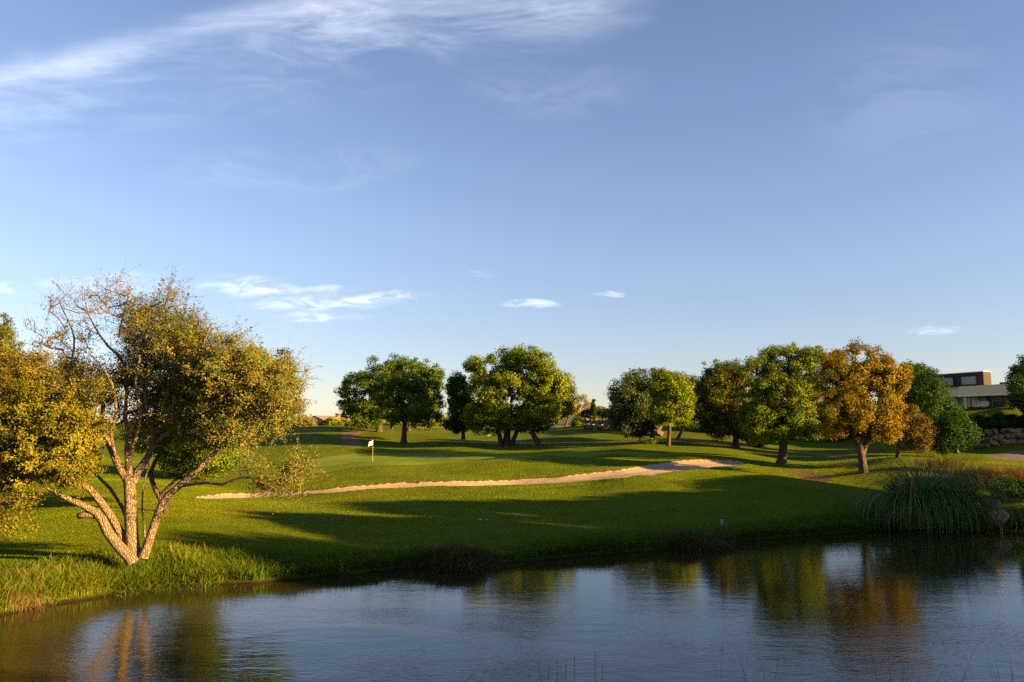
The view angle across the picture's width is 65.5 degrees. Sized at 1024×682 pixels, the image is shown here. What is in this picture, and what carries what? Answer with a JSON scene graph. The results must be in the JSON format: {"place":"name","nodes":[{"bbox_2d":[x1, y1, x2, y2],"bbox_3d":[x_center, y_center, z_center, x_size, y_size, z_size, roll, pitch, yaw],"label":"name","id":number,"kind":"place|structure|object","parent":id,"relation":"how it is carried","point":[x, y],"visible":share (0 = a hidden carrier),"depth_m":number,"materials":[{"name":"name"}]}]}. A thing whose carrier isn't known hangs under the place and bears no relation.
{"place":"outdoors","nodes":[
{"label":"outdoors","id":0,"kind":"place"},
{"bbox_2d":[339,429,375,446],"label":"dirt track","id":1,"kind":"structure","parent":0,"point":[348,439],"depth_m":109.19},
{"bbox_2d":[0,528,1023,681],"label":"pond water","id":2,"kind":"structure","parent":0,"point":[803,604],"depth_m":21.26,"materials":[{"name":"blue liquid"}]},
{"bbox_2d":[0,406,1023,615],"bbox_3d":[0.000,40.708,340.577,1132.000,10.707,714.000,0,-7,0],"label":"ground","id":3,"kind":"structure","parent":0,"point":[554,438],"depth_m":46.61,"materials":[{"name":"green plant"}]},
{"bbox_2d":[0,312,27,357],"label":"tree","id":4,"kind":"object","parent":3,"relation":"on","point":[7,334],"visible":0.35,"depth_m":51.20,"materials":[{"name":"green plant"}]},
{"bbox_2d":[0,584,60,613],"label":"grass tussock","id":5,"kind":"object","parent":3,"relation":"on","point":[27,601],"depth_m":22.64,"materials":[{"name":"yellow plant"}]},
{"bbox_2d":[0,564,69,605],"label":"grass tussock","id":6,"kind":"object","parent":3,"relation":"on","point":[12,574],"depth_m":23.85,"materials":[{"name":"green plant"}]},
{"bbox_2d":[0,343,103,489],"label":"brown tree","id":7,"kind":"object","parent":3,"relation":"on","point":[32,364],"visible":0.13,"depth_m":36.14,"materials":[{"name":"green plant"}]},
{"bbox_2d":[0,357,118,542],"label":"leafy tree","id":8,"kind":"object","parent":3,"relation":"on","point":[47,443],"visible":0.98,"depth_m":24.67,"materials":[{"name":"yellow plant"}]},
{"bbox_2d":[43,549,236,596],"bbox_3d":[-12.070,7.806,25.826,6.590,1.926,3.738,0,-7,0],"label":"grass tussock","id":9,"kind":"object","parent":3,"relation":"on","point":[145,586],"depth_m":25.69,"materials":[{"name":"green plant"}]},
{"bbox_2d":[19,263,332,566],"bbox_3d":[-11.282,2.209,26.809,11.389,10.344,5.818,0,-7,0],"label":"cork oak","id":10,"kind":"object","parent":3,"relation":"on","point":[200,380],"visible":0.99,"depth_m":26.11,"materials":[{"name":"green plant"}]},
{"bbox_2d":[155,437,251,480],"bbox_3d":[-22.013,7.475,57.603,8.082,6.008,6.078,-5,-8,36],"label":"green shrub","id":11,"kind":"object","parent":3,"relation":"on","point":[173,471],"visible":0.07,"depth_m":56.76,"materials":[{"name":"green plant"}]},
{"bbox_2d":[116,347,305,511],"bbox_3d":[-14.407,3.970,37.554,9.527,8.417,7.773,0,-7,0],"label":"oak tree","id":12,"kind":"object","parent":3,"relation":"on","point":[220,464],"visible":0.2,"depth_m":36.38,"materials":[{"name":"green plant"}]},
{"bbox_2d":[290,415,316,426],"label":"round bush","id":13,"kind":"object","parent":3,"relation":"on","point":[308,421],"visible":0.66,"depth_m":136.22,"materials":[{"name":"green plant"}]},
{"bbox_2d":[312,413,349,422],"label":"terracotta house","id":14,"kind":"structure","parent":3,"relation":"on","point":[320,419],"depth_m":154.28,"materials":[{"name":"tile"}]},
{"bbox_2d":[315,417,352,425],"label":"round bush","id":15,"kind":"object","parent":3,"relation":"on","point":[330,421],"visible":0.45,"depth_m":138.40,"materials":[{"name":"green plant"}]},
{"bbox_2d":[349,418,370,427],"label":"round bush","id":16,"kind":"object","parent":3,"relation":"on","point":[366,426],"visible":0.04,"depth_m":127.19,"materials":[{"name":"green plant"}]},
{"bbox_2d":[333,352,413,431],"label":"oak tree","id":17,"kind":"object","parent":3,"relation":"on","point":[359,410],"visible":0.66,"depth_m":115.85,"materials":[{"name":"green plant"}]},
{"bbox_2d":[369,356,446,443],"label":"oak tree","id":18,"kind":"object","parent":3,"relation":"on","point":[416,409],"visible":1,"depth_m":103.30,"materials":[{"name":"green plant"}]},
{"bbox_2d":[387,416,447,426],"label":"backdrop shrub","id":19,"kind":"object","parent":3,"relation":"on","point":[443,417],"visible":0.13,"depth_m":148.04,"materials":[{"name":"green plant"}]},
{"bbox_2d":[406,390,441,431],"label":"oak tree","id":20,"kind":"object","parent":3,"relation":"on","point":[409,428],"visible":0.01,"depth_m":121.11,"materials":[{"name":"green plant"}]},
{"bbox_2d":[6,443,887,561],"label":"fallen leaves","id":21,"kind":"object","parent":3,"relation":"on","point":[597,446],"visible":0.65,"depth_m":58.02,"materials":[{"name":"brown plant"}]},
{"bbox_2d":[395,539,513,574],"bbox_3d":[-1.988,8.289,29.917,5.171,1.800,4.142,0,-7,0],"label":"grass tussock","id":22,"kind":"object","parent":3,"relation":"on","point":[455,559],"depth_m":29.58,"materials":[{"name":"green plant"}]},
{"bbox_2d":[439,370,475,439],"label":"oak tree","id":23,"kind":"object","parent":3,"relation":"on","point":[454,387],"visible":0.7,"depth_m":98.51,"materials":[{"name":"green plant"}]},
{"bbox_2d":[196,459,743,498],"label":"bunker sand","id":24,"kind":"structure","parent":3,"relation":"on","point":[656,469],"depth_m":55.69,"materials":[{"name":"beige sand"}]},
{"bbox_2d":[307,451,684,471],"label":"putting green","id":25,"kind":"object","parent":3,"relation":"on","point":[362,459],"visible":0.81,"depth_m":77.24,"materials":[{"name":"green plant"}]},
{"bbox_2d":[458,343,561,446],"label":"oak tree","id":26,"kind":"object","parent":3,"relation":"on","point":[499,383],"visible":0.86,"depth_m":92.16,"materials":[{"name":"green plant"}]},
{"bbox_2d":[0,501,1023,610],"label":"bank grass","id":27,"kind":"structure","parent":3,"relation":"on","point":[84,579],"depth_m":28.64,"materials":[{"name":"green plant"}]},
{"bbox_2d":[514,366,578,445],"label":"oak tree","id":28,"kind":"object","parent":3,"relation":"on","point":[553,404],"visible":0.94,"depth_m":90.96,"materials":[{"name":"green plant"}]},
{"bbox_2d":[556,394,590,425],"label":"pale tree","id":29,"kind":"object","parent":3,"relation":"on","point":[577,407],"visible":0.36,"depth_m":136.67,"materials":[{"name":"yellow plant"}]},
{"bbox_2d":[570,416,584,426],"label":"round bush","id":30,"kind":"object","parent":3,"relation":"on","point":[577,421],"visible":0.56,"depth_m":132.76,"materials":[{"name":"green plant"}]},
{"bbox_2d":[557,403,603,423],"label":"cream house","id":31,"kind":"structure","parent":3,"relation":"on","point":[570,418],"depth_m":162.09,"materials":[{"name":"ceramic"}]},
{"bbox_2d":[572,407,609,418],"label":"hedge","id":32,"kind":"object","parent":3,"relation":"on","point":[601,412],"visible":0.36,"depth_m":140.55,"materials":[{"name":"green plant"}]},
{"bbox_2d":[590,399,596,415],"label":"cypress tree","id":33,"kind":"object","parent":3,"relation":"on","point":[593,407],"visible":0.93,"depth_m":140.25,"materials":[{"name":"green plant"}]},
{"bbox_2d":[589,416,601,424],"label":"round bush","id":34,"kind":"object","parent":3,"relation":"on","point":[594,417],"visible":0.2,"depth_m":129.18,"materials":[{"name":"green plant"}]},
{"bbox_2d":[582,418,663,435],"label":"boulder wall","id":35,"kind":"structure","parent":3,"relation":"on","point":[590,423],"depth_m":122.95,"materials":[{"name":"grey stone"}]},
{"bbox_2d":[603,366,664,438],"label":"olive tree","id":36,"kind":"object","parent":3,"relation":"on","point":[627,416],"visible":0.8,"depth_m":89.19,"materials":[{"name":"green plant"}]},
{"bbox_2d":[635,437,661,443],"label":"shrub","id":37,"kind":"object","parent":3,"relation":"on","point":[653,441],"visible":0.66,"depth_m":86.94,"materials":[{"name":"green plant"}]},
{"bbox_2d":[647,367,700,445],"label":"olive tree","id":38,"kind":"object","parent":3,"relation":"on","point":[671,404],"visible":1,"depth_m":82.68,"materials":[{"name":"green plant"}]},
{"bbox_2d":[673,373,708,439],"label":"olive tree","id":39,"kind":"object","parent":3,"relation":"on","point":[695,418],"visible":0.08,"depth_m":97.07,"materials":[{"name":"green plant"}]},
{"bbox_2d":[655,525,747,553],"bbox_3d":[8.505,9.275,34.689,5.204,2.402,4.303,0,-7,0],"label":"grass tussock","id":40,"kind":"object","parent":3,"relation":"on","point":[705,544],"depth_m":34.51,"materials":[{"name":"green plant"}]},
{"bbox_2d":[692,357,762,447],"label":"autumn tree","id":41,"kind":"object","parent":3,"relation":"on","point":[721,405],"visible":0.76,"depth_m":87.81,"materials":[{"name":"green plant"}]},
{"bbox_2d":[745,438,767,446],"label":"shrub","id":42,"kind":"object","parent":3,"relation":"on","point":[759,444],"visible":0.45,"depth_m":93.67,"materials":[{"name":"green plant"}]},
{"bbox_2d":[674,402,864,440],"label":"hedge","id":43,"kind":"object","parent":3,"relation":"on","point":[693,428],"visible":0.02,"depth_m":115.85,"materials":[{"name":"green plant"}]},
{"bbox_2d":[736,341,827,464],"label":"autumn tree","id":44,"kind":"object","parent":3,"relation":"on","point":[775,388],"visible":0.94,"depth_m":70.42,"materials":[{"name":"green plant"}]},
{"bbox_2d":[733,642,847,681],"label":"reed tuft","id":45,"kind":"object","parent":3,"relation":"on","point":[776,668],"visible":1,"depth_m":9.71,"materials":[{"name":"green plant"}]},
{"bbox_2d":[791,471,831,481],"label":"bare soil","id":46,"kind":"structure","parent":3,"relation":"on","point":[810,475],"depth_m":60.70,"materials":[{"name":"brown soil"}]},
{"bbox_2d":[805,337,914,473],"bbox_3d":[25.655,4.754,59.231,9.447,10.395,6.162,3,-7,-21],"label":"golden tree","id":47,"kind":"object","parent":3,"relation":"on","point":[847,398],"visible":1,"depth_m":57.55,"materials":[{"name":"orange plant"}]},
{"bbox_2d":[748,614,994,681],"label":"reed tuft","id":48,"kind":"object","parent":3,"relation":"on","point":[889,666],"visible":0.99,"depth_m":9.95,"materials":[{"name":"green plant"}]},
{"bbox_2d":[865,401,938,457],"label":"tree","id":49,"kind":"object","parent":3,"relation":"on","point":[919,427],"visible":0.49,"depth_m":65.10,"materials":[{"name":"brown plant"}]},
{"bbox_2d":[828,430,1023,535],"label":"pampas grass","id":50,"kind":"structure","parent":3,"relation":"on","point":[928,501],"depth_m":41.27,"materials":[{"name":"green plant"}]},
{"bbox_2d":[896,359,962,451],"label":"evergreen tree","id":51,"kind":"object","parent":3,"relation":"on","point":[928,393],"visible":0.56,"depth_m":79.50,"materials":[{"name":"green plant"}]},
{"bbox_2d":[903,452,980,472],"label":"tawny grass","id":52,"kind":"structure","parent":3,"relation":"on","point":[937,462],"depth_m":56.99,"materials":[{"name":"plant"}]},
{"bbox_2d":[875,651,1013,681],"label":"reed tuft","id":53,"kind":"object","parent":3,"relation":"on","point":[964,673],"visible":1,"depth_m":9.78,"materials":[{"name":"green plant"}]},
{"bbox_2d":[900,371,1014,408],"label":"modern house","id":54,"kind":"structure","parent":3,"relation":"on","point":[970,389],"depth_m":100.47,"materials":[{"name":"beige concrete"}]},
{"bbox_2d":[935,377,953,385],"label":"window","id":55,"kind":"structure","parent":54,"relation":"in","point":[950,380],"depth_m":104.14,"materials":[{"name":"grey glass"}]},
{"bbox_2d":[957,397,971,406],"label":"window","id":56,"kind":"structure","parent":54,"relation":"in","point":[960,400],"depth_m":103.00,"materials":[{"name":"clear glass"}]},
{"bbox_2d":[960,376,976,384],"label":"window","id":57,"kind":"structure","parent":54,"relation":"in","point":[965,380],"depth_m":101.76,"materials":[{"name":"grey glass"}]},
{"bbox_2d":[979,396,1010,407],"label":"window","id":58,"kind":"structure","parent":54,"relation":"in","point":[996,401],"depth_m":99.22,"materials":[{"name":"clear glass"}]},
{"bbox_2d":[931,407,983,455],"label":"evergreen tree","id":59,"kind":"object","parent":3,"relation":"on","point":[955,426],"visible":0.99,"depth_m":74.44,"materials":[{"name":"green plant"}]},
{"bbox_2d":[934,461,1023,487],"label":"tawny grass","id":60,"kind":"structure","parent":3,"relation":"on","point":[1018,472],"depth_m":50.92,"materials":[{"name":"brown plant"}]},
{"bbox_2d":[981,499,1001,513],"bbox_3d":[26.101,8.993,43.250,1.099,0.770,0.982,0,-7,0],"label":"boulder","id":61,"kind":"object","parent":3,"relation":"on","point":[990,506],"visible":0.28,"depth_m":42.94,"materials":[{"name":"grey stone"}]},
{"bbox_2d":[961,428,1023,449],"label":"boulder wall","id":62,"kind":"structure","parent":3,"relation":"on","point":[1011,433],"depth_m":84.56,"materials":[{"name":"grey stone"}]},
{"bbox_2d":[965,411,1023,435],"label":"hedge","id":63,"kind":"object","parent":3,"relation":"on","point":[999,421],"visible":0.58,"depth_m":88.36,"materials":[{"name":"green plant"}]},
{"bbox_2d":[987,508,1009,524],"bbox_3d":[25.435,9.217,41.856,1.167,0.894,0.854,0,-7,0],"label":"boulder","id":64,"kind":"object","parent":3,"relation":"on","point":[999,515],"visible":0.56,"depth_m":41.53,"materials":[{"name":"grey stone"}]},
{"bbox_2d":[983,451,1023,460],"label":"service lane","id":65,"kind":"structure","parent":3,"relation":"on","point":[1014,455],"depth_m":78.89,"materials":[{"name":"grey concrete"}]},
{"bbox_2d":[987,475,1023,502],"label":"waterside shrub","id":66,"kind":"object","parent":3,"relation":"on","point":[1017,489],"visible":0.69,"depth_m":46.34,"materials":[{"name":"green plant"}]},
{"bbox_2d":[1002,354,1023,414],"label":"evergreen tree","id":67,"kind":"object","parent":3,"relation":"on","point":[1016,378],"visible":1,"depth_m":84.39,"materials":[{"name":"green plant"}]},
{"bbox_2d":[0,0,1023,422],"label":"sky","id":68,"kind":"structure","parent":0,"point":[608,188],"materials":[{"name":"blue"}]},
{"bbox_2d":[682,439,857,458],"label":"cart path","id":69,"kind":"structure","parent":0,"point":[835,456],"depth_m":85.78,"materials":[{"name":"grey concrete"}]},
{"bbox_2d":[976,401,988,408],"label":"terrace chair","id":70,"kind":"object","parent":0,"point":[983,403],"visible":0.94,"depth_m":98.97,"materials":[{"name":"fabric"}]}
]}

